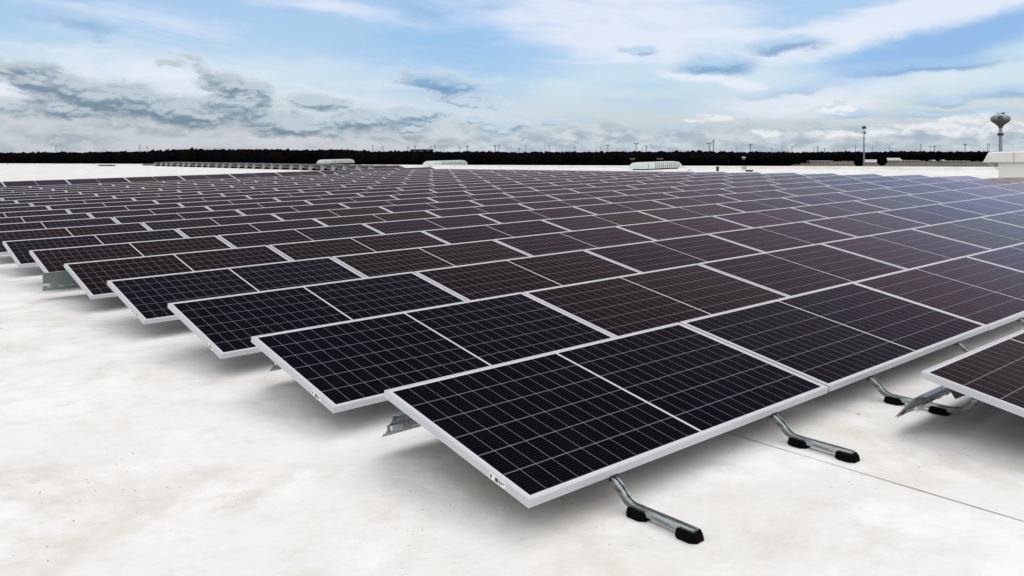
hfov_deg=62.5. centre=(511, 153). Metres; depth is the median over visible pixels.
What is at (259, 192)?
solar panel
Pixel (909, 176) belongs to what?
solar panel
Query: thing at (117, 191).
solar panel
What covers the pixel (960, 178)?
solar panel
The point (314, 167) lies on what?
solar panel
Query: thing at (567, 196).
solar panel
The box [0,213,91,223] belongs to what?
solar panel
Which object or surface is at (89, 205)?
solar panel
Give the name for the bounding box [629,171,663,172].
solar panel
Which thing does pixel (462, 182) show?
solar panel
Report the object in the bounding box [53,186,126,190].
solar panel
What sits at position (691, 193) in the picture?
solar panel
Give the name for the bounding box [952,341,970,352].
racking foot
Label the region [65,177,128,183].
solar panel
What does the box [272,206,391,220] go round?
solar panel
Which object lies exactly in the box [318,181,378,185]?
solar panel
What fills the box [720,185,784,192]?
solar panel
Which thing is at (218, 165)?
solar panel
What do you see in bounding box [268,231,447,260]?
solar panel
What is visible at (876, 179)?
solar panel
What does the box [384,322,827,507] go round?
solar panel
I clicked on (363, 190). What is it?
solar panel
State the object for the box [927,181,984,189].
solar panel
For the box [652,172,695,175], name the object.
solar panel
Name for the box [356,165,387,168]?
solar panel
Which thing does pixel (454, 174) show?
solar panel
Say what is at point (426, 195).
solar panel
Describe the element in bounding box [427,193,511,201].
solar panel
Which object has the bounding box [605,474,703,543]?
racking foot
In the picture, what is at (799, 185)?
solar panel
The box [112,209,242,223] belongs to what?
solar panel
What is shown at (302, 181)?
solar panel
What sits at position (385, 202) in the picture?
solar panel
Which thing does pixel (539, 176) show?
solar panel
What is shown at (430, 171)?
solar panel
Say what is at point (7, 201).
solar panel
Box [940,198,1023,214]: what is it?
solar panel
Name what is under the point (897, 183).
solar panel
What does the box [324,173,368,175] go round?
solar panel
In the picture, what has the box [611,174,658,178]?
solar panel
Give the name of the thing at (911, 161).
distant building
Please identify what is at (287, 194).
solar panel
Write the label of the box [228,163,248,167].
solar panel
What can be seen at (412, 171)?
solar panel
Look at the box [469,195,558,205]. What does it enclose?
solar panel
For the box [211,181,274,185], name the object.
solar panel
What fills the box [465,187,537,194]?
solar panel
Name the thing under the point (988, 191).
solar panel
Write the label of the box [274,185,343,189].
solar panel
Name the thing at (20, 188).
solar panel
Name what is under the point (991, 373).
solar panel
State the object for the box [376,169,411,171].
solar panel
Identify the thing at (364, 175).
solar panel
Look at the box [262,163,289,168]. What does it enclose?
solar panel
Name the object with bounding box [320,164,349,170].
solar panel
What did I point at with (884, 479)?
roof seam
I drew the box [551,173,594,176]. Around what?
solar panel
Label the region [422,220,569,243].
solar panel
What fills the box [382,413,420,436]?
wind deflector
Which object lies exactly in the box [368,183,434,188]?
solar panel
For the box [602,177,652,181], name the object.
solar panel
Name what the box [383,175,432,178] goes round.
solar panel
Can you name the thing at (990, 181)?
solar panel
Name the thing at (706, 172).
solar panel
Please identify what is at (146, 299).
solar panel
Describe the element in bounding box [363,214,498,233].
solar panel
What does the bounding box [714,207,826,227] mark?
solar panel
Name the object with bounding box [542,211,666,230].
solar panel
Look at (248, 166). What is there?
solar panel
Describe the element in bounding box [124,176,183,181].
solar panel
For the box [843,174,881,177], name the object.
solar panel
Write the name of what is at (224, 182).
solar panel
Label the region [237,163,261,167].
solar panel
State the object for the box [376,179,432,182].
solar panel
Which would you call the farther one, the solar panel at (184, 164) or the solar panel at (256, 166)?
the solar panel at (184, 164)
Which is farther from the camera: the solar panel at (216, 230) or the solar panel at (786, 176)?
the solar panel at (786, 176)
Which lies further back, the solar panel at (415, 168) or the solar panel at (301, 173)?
the solar panel at (415, 168)
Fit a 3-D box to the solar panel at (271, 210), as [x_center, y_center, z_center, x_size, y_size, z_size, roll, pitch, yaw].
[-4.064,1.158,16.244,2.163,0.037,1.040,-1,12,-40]
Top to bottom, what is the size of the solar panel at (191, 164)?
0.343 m
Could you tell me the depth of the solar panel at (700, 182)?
24.90 m
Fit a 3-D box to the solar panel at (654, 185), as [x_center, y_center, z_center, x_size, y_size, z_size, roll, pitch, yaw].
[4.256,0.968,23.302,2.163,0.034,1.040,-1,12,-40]
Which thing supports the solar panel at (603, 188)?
on the roof deck
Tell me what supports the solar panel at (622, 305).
on the roof deck
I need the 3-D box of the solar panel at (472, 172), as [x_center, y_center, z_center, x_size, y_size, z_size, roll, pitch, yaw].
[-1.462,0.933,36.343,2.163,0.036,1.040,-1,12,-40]
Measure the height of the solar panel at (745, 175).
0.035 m
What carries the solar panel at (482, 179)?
on the roof deck
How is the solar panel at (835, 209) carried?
on the roof deck
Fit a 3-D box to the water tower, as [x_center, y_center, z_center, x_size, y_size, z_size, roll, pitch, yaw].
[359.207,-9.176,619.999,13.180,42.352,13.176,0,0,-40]
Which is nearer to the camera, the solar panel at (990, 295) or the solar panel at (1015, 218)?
the solar panel at (990, 295)
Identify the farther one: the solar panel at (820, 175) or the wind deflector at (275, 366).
the solar panel at (820, 175)
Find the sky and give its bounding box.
[0,0,1023,152]
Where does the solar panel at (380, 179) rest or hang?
on the roof deck
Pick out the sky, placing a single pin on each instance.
(518, 76)
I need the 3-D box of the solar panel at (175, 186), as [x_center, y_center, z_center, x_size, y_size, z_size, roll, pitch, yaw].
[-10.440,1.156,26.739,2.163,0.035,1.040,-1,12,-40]
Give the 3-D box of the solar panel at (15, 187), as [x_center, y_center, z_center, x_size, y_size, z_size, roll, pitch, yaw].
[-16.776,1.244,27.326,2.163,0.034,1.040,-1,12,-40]
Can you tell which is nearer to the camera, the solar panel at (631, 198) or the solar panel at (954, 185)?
the solar panel at (631, 198)
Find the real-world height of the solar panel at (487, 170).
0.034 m
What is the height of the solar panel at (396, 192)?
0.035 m
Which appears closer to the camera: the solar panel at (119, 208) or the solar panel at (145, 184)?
the solar panel at (119, 208)
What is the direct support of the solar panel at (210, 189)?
on the roof deck
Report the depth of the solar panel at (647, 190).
20.92 m
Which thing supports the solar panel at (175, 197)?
on the roof deck
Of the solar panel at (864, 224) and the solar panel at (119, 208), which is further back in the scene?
the solar panel at (119, 208)
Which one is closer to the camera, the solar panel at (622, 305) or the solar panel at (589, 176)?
the solar panel at (622, 305)
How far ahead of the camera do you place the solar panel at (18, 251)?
11.16 m
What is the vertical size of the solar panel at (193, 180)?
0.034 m
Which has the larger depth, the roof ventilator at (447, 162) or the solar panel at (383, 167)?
the roof ventilator at (447, 162)
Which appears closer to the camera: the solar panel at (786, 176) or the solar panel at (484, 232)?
the solar panel at (484, 232)
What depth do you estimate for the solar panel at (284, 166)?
59.83 m
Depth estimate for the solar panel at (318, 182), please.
28.70 m
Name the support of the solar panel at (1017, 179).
on the roof deck
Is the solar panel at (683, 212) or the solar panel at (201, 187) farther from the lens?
the solar panel at (201, 187)
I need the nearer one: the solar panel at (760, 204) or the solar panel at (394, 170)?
the solar panel at (760, 204)
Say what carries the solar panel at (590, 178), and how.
on the roof deck
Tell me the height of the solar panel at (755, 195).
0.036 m
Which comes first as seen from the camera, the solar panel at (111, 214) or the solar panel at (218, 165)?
the solar panel at (111, 214)
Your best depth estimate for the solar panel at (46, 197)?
21.88 m
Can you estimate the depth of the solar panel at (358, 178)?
31.22 m
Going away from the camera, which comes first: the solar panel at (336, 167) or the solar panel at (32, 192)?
the solar panel at (32, 192)
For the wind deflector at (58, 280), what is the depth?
8.61 m
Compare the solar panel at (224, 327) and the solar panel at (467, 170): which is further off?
the solar panel at (467, 170)
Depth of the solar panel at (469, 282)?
7.96 m
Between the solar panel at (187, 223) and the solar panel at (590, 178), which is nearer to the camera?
the solar panel at (187, 223)
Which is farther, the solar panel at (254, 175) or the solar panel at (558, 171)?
the solar panel at (254, 175)
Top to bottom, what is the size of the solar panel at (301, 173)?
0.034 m
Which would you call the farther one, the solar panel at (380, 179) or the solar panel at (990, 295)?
the solar panel at (380, 179)
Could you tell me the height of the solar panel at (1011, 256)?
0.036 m
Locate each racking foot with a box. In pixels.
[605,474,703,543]
[766,412,859,462]
[864,375,978,415]
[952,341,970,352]
[1015,317,1023,324]
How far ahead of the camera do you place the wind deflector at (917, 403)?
4.29 m
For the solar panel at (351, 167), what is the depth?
53.04 m
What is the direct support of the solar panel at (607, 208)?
on the roof deck
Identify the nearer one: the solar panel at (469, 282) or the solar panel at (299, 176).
the solar panel at (469, 282)
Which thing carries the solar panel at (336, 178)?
on the roof deck
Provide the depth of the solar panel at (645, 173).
32.29 m
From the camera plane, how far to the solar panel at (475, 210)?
15.53 m
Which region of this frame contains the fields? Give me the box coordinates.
[791,160,997,166]
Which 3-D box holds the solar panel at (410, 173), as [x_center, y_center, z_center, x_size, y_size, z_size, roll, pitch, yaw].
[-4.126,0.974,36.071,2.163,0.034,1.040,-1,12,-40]
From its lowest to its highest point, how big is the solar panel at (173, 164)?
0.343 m
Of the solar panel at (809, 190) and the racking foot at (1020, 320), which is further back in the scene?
the solar panel at (809, 190)
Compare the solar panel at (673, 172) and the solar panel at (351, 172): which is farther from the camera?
the solar panel at (351, 172)
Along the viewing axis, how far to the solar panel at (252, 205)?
17.57 m
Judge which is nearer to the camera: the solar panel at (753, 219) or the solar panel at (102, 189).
the solar panel at (753, 219)
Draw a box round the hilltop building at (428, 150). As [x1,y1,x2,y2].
[410,149,433,151]
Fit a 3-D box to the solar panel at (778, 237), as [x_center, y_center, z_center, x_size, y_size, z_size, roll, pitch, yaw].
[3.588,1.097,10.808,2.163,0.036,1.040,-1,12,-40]
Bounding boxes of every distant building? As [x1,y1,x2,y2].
[807,161,832,163]
[865,160,885,164]
[886,158,902,163]
[903,160,920,162]
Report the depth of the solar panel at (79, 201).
19.61 m
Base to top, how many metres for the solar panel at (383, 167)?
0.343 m
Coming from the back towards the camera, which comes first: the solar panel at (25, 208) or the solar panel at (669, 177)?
the solar panel at (669, 177)
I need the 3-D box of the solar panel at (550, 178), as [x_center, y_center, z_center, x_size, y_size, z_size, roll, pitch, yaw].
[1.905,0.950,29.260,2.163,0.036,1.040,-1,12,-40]
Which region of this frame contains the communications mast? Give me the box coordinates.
[861,126,865,165]
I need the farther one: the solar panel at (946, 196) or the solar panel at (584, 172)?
the solar panel at (584, 172)
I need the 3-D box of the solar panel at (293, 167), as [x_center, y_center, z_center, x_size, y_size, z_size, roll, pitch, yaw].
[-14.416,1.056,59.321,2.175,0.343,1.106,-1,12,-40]
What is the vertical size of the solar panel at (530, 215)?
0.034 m
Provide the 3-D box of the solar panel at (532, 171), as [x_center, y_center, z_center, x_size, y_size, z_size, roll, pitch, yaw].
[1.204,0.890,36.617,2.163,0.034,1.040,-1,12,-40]
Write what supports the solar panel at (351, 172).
on the roof deck
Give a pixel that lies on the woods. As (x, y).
(617, 158)
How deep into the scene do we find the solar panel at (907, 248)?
9.59 m
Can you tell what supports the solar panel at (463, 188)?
on the roof deck
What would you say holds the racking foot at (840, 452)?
on the roof deck
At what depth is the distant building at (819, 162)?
930.15 m
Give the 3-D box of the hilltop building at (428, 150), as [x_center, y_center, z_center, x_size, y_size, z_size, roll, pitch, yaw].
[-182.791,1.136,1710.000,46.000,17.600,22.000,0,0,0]
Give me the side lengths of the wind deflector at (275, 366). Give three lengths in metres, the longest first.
3.882 x 0.157 x 0.140 m
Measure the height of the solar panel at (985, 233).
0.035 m
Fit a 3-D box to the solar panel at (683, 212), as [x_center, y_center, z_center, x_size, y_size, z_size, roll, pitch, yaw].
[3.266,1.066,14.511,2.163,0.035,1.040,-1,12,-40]
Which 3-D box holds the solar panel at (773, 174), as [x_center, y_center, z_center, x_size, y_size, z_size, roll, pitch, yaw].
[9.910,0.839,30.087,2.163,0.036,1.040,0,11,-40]
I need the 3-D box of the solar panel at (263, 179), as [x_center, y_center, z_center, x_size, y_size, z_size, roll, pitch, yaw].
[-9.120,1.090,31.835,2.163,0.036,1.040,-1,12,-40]
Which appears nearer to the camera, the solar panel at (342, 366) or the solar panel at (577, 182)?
the solar panel at (342, 366)
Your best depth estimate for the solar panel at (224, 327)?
6.48 m
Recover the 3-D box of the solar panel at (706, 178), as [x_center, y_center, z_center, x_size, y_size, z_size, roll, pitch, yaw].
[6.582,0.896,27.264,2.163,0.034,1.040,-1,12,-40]
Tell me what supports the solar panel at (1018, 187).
on the roof deck
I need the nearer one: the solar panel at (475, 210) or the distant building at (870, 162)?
the solar panel at (475, 210)
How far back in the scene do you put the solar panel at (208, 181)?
30.70 m
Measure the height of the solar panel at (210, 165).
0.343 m
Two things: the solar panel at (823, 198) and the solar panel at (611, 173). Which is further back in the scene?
the solar panel at (611, 173)
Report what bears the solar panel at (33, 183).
on the roof deck
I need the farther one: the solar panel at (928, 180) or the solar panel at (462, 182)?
the solar panel at (462, 182)
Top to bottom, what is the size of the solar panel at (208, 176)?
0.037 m
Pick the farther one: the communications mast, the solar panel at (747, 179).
the communications mast
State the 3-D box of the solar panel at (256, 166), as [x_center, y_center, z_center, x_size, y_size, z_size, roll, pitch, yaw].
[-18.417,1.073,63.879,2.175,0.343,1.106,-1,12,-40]
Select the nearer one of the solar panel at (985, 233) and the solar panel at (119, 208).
the solar panel at (985, 233)
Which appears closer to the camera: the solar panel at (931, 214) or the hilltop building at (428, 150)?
the solar panel at (931, 214)
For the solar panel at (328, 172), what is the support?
on the roof deck
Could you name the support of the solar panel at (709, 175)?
on the roof deck
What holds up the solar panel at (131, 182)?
on the roof deck
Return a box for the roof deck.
[0,165,1023,575]
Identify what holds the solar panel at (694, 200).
on the roof deck
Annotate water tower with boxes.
[990,112,1010,151]
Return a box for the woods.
[0,147,996,165]
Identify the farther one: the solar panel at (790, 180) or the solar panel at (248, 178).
the solar panel at (248, 178)
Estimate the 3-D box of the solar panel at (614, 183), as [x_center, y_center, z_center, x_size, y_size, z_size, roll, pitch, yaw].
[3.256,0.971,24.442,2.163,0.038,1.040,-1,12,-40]
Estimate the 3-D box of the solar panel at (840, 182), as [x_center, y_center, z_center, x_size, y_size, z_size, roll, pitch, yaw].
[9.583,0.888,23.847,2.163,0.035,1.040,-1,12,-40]
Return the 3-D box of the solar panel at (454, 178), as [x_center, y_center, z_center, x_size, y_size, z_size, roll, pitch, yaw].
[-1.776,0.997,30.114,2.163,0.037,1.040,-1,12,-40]
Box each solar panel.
[0,186,29,188]
[0,187,40,190]
[0,189,53,192]
[0,190,65,194]
[0,192,80,198]
[0,200,16,203]
[0,203,31,207]
[0,205,49,211]
[0,209,69,217]
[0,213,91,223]
[0,217,117,231]
[0,222,149,254]
[2,179,68,186]
[2,194,96,200]
[3,229,185,266]
[15,196,113,202]
[29,183,99,187]
[29,235,232,272]
[30,198,134,205]
[40,184,112,188]
[47,200,157,209]
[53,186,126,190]
[64,245,290,298]
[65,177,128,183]
[65,187,143,191]
[66,203,181,213]
[80,188,160,193]
[88,206,210,217]
[95,190,178,195]
[99,181,163,184]
[107,257,364,323]
[112,182,178,185]
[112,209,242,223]
[113,192,200,197]
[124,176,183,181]
[127,183,195,186]
[132,193,222,200]
[142,184,212,188]
[142,214,282,229]
[154,195,250,203]
[159,185,231,190]
[163,179,221,181]
[168,272,466,358]
[170,162,185,166]
[176,218,325,237]
[178,174,233,179]
[178,180,237,182]
[178,187,253,191]
[178,198,279,206]
[182,162,205,166]
[188,162,212,166]
[194,181,255,184]
[198,188,277,193]
[205,200,311,210]
[207,163,215,167]
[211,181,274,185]
[215,163,222,167]
[217,223,381,247]
[220,190,301,195]
[222,163,235,167]
[222,177,274,179]
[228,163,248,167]
[229,172,281,177]
[230,182,295,186]
[236,203,347,214]
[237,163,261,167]
[238,178,292,180]
[245,163,271,168]
[246,191,329,198]
[251,292,613,412]
[252,163,279,168]
[252,184,319,188]
[255,178,311,181]
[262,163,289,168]
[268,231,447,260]
[270,164,281,168]
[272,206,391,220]
[274,179,332,182]
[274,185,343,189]
[274,193,362,200]
[275,171,325,175]
[275,175,323,177]
[279,164,297,169]
[289,164,313,169]
[292,176,342,178]
[294,180,354,183]
[298,186,371,191]
[299,164,328,169]
[304,195,396,204]
[308,164,337,170]
[310,176,363,179]
[313,210,438,225]
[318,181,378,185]
[319,169,359,174]
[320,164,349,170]
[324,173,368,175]
[326,187,401,193]
[331,165,348,169]
[331,177,385,180]
[331,239,529,277]
[333,171,375,173]
[339,198,435,207]
[342,165,368,169]
[342,182,404,186]
[343,174,388,176]
[350,171,391,173]
[353,178,408,181]
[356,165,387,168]
[357,189,433,196]
[358,168,398,170]
[361,174,409,177]
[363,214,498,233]
[368,165,404,168]
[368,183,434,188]
[369,172,411,173]
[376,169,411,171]
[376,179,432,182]
[379,200,481,212]
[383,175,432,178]
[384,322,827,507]
[389,172,430,174]
[390,191,472,198]
[392,170,431,171]
[396,167,434,169]
[396,184,464,189]
[402,180,460,183]
[406,176,454,178]
[408,173,452,175]
[412,169,443,169]
[412,170,449,172]
[414,250,640,300]
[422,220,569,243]
[425,203,532,216]
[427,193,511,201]
[429,186,499,191]
[430,173,476,175]
[430,180,488,184]
[431,171,471,172]
[431,176,479,179]
[432,169,466,170]
[450,169,485,170]
[453,171,490,173]
[455,174,498,176]
[456,177,508,181]
[459,181,520,186]
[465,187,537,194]
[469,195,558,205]
[472,169,505,171]
[474,172,515,174]
[478,174,524,177]
[479,206,595,222]
[484,178,537,182]
[491,170,529,171]
[493,226,653,255]
[494,183,553,188]
[499,172,541,174]
[504,189,579,196]
[506,175,553,178]
[514,170,551,172]
[515,179,569,183]
[518,198,610,208]
[522,173,565,175]
[523,264,787,336]
[529,184,593,190]
[535,176,583,179]
[538,170,577,173]
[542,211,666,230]
[547,190,624,199]
[549,180,605,184]
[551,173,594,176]
[565,171,603,173]
[567,176,616,180]
[570,185,636,192]
[573,200,672,214]
[581,174,625,177]
[584,234,762,272]
[588,181,645,186]
[592,171,631,174]
[596,193,678,202]
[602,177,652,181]
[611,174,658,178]
[613,187,682,194]
[616,216,750,239]
[623,172,663,175]
[626,182,685,188]
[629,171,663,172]
[638,204,742,219]
[639,178,689,183]
[646,175,692,179]
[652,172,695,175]
[653,194,739,206]
[660,171,691,173]
[664,188,734,197]
[672,183,732,190]
[678,179,730,184]
[680,282,987,391]
[683,176,731,180]
[687,173,728,176]
[690,172,726,173]
[698,243,904,295]
[708,221,855,251]
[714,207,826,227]
[716,198,807,211]
[718,190,795,200]
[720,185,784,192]
[722,180,778,186]
[723,177,773,181]
[725,172,762,174]
[726,174,766,177]
[763,173,796,175]
[764,174,807,179]
[767,177,818,183]
[772,181,827,188]
[777,186,844,195]
[781,192,862,204]
[790,201,889,217]
[800,173,837,176]
[802,212,928,236]
[806,175,853,180]
[814,179,865,184]
[820,229,990,268]
[826,182,887,190]
[837,188,908,198]
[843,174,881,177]
[853,256,1023,330]
[854,176,901,181]
[854,195,939,209]
[867,179,923,186]
[878,204,987,224]
[887,184,949,193]
[890,175,927,178]
[906,177,956,183]
[909,190,986,202]
[910,217,1023,249]
[920,329,1023,416]
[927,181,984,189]
[939,176,981,180]
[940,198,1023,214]
[955,186,1022,196]
[964,178,1016,185]
[966,242,1023,271]
[981,210,1023,226]
[987,193,1023,205]
[993,182,1023,192]
[997,177,1023,182]
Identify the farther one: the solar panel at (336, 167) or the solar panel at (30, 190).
the solar panel at (336, 167)
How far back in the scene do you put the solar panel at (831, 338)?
5.51 m
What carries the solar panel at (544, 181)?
on the roof deck
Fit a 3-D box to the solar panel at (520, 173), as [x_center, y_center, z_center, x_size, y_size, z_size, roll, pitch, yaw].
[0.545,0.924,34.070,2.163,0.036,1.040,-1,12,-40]
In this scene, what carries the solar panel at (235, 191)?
on the roof deck
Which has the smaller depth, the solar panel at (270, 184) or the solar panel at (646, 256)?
the solar panel at (646, 256)
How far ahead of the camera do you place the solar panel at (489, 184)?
25.52 m
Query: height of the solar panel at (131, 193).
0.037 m
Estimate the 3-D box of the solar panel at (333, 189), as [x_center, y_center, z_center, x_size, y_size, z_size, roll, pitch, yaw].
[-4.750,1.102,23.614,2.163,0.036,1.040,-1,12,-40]
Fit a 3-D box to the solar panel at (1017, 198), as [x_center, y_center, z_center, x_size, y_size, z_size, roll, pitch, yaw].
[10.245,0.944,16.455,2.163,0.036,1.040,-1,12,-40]
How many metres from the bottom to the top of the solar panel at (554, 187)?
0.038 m
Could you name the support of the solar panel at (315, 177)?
on the roof deck
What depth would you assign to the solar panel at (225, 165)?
67.97 m
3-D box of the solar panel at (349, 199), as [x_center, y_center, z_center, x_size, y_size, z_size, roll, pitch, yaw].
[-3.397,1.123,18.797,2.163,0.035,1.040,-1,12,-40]
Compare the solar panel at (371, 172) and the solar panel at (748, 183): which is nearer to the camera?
the solar panel at (748, 183)
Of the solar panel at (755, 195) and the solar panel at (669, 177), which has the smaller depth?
the solar panel at (755, 195)
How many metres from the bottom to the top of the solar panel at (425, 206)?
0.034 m
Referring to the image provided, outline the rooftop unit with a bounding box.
[983,151,1023,177]
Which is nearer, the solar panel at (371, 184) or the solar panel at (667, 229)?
the solar panel at (667, 229)
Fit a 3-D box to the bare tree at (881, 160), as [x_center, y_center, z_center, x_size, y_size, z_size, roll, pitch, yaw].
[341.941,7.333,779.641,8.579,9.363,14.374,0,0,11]
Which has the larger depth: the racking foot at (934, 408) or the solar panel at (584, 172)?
the solar panel at (584, 172)
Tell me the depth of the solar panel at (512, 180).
28.11 m
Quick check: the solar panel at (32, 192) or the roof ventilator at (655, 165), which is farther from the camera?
the roof ventilator at (655, 165)
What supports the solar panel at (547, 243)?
on the roof deck
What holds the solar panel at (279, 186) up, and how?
on the roof deck
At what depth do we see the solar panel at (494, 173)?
35.50 m
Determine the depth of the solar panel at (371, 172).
38.62 m
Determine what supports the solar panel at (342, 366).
on the roof deck
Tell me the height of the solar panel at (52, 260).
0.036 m
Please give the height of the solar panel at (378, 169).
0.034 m
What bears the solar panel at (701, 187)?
on the roof deck
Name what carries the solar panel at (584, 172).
on the roof deck
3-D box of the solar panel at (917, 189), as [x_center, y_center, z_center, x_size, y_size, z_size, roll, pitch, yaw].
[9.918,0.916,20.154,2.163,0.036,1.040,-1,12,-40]
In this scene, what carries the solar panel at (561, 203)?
on the roof deck
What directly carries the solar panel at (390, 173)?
on the roof deck
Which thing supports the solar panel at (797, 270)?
on the roof deck
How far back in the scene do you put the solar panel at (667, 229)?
12.00 m
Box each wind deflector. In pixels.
[43,271,79,290]
[270,362,281,370]
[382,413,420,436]
[895,386,965,417]
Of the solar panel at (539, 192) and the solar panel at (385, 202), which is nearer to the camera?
the solar panel at (385, 202)
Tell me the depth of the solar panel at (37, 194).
23.09 m
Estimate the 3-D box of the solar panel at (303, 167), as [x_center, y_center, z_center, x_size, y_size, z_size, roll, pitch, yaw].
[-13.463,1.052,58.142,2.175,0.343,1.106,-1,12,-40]
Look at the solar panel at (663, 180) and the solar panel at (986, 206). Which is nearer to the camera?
the solar panel at (986, 206)
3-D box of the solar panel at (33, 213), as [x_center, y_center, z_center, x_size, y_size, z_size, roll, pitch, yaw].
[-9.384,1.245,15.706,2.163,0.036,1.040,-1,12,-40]
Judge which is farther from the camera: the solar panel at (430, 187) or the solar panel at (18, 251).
the solar panel at (430, 187)
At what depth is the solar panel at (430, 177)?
31.51 m
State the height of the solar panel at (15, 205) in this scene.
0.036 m
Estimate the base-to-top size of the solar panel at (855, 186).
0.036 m
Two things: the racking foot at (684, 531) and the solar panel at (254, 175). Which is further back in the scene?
the solar panel at (254, 175)
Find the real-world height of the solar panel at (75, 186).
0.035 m
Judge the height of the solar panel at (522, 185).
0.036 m
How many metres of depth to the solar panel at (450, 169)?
41.62 m
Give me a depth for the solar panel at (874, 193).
18.85 m
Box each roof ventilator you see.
[316,159,354,163]
[423,160,467,165]
[629,161,681,169]
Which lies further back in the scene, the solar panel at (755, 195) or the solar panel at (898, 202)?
the solar panel at (755, 195)
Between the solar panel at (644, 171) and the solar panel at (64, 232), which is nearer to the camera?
the solar panel at (64, 232)
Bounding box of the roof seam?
[726,432,1021,520]
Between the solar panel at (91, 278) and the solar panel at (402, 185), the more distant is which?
the solar panel at (402, 185)
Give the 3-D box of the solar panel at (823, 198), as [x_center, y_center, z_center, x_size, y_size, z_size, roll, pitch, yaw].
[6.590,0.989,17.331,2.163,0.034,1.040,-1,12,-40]
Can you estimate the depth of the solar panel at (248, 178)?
33.25 m
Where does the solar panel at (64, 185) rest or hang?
on the roof deck
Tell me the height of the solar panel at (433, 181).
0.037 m
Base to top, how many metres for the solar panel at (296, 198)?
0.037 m
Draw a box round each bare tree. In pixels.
[854,157,862,165]
[877,156,886,165]
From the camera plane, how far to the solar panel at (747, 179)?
26.32 m
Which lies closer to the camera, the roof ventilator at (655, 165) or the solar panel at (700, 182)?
the solar panel at (700, 182)
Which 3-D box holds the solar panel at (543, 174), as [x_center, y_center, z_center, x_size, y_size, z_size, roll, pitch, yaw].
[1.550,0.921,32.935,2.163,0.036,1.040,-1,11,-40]
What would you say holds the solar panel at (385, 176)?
on the roof deck
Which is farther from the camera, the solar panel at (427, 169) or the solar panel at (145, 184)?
the solar panel at (427, 169)
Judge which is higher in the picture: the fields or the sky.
the sky
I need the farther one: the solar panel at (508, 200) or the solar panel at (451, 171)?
the solar panel at (451, 171)
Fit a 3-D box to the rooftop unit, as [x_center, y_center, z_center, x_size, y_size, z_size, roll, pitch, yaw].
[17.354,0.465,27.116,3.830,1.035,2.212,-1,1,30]
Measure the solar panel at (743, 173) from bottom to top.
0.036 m
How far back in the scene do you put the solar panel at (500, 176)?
31.78 m
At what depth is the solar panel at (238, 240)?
11.51 m
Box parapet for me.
[0,163,997,169]
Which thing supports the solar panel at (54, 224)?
on the roof deck
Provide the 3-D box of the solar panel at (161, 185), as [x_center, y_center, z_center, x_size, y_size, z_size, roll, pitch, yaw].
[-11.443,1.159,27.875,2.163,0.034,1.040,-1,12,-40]
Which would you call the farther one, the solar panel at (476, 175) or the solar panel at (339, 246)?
the solar panel at (476, 175)
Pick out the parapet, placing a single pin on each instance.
(789, 167)
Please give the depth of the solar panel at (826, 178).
26.57 m
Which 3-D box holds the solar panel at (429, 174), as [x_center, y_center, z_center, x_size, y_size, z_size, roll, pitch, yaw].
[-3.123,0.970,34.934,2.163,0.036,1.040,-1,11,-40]
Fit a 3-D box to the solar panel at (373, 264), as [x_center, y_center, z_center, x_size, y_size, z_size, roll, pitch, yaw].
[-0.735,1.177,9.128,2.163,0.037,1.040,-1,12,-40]
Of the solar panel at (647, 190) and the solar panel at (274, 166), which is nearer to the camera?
the solar panel at (647, 190)
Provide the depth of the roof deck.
3.74 m
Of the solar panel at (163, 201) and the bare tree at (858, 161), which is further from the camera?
the bare tree at (858, 161)
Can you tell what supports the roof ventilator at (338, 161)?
on the roof deck
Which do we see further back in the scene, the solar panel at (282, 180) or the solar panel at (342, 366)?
the solar panel at (282, 180)
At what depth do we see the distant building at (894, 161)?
960.15 m
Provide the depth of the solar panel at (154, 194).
22.16 m
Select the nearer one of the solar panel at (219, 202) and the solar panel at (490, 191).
the solar panel at (219, 202)
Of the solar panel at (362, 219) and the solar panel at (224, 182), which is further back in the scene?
the solar panel at (224, 182)
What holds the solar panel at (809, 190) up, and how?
on the roof deck
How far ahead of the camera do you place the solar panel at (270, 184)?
27.25 m
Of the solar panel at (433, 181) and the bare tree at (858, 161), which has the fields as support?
the bare tree at (858, 161)
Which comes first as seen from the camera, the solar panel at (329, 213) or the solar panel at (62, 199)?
the solar panel at (329, 213)
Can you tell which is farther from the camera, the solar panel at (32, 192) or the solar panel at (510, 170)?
the solar panel at (510, 170)

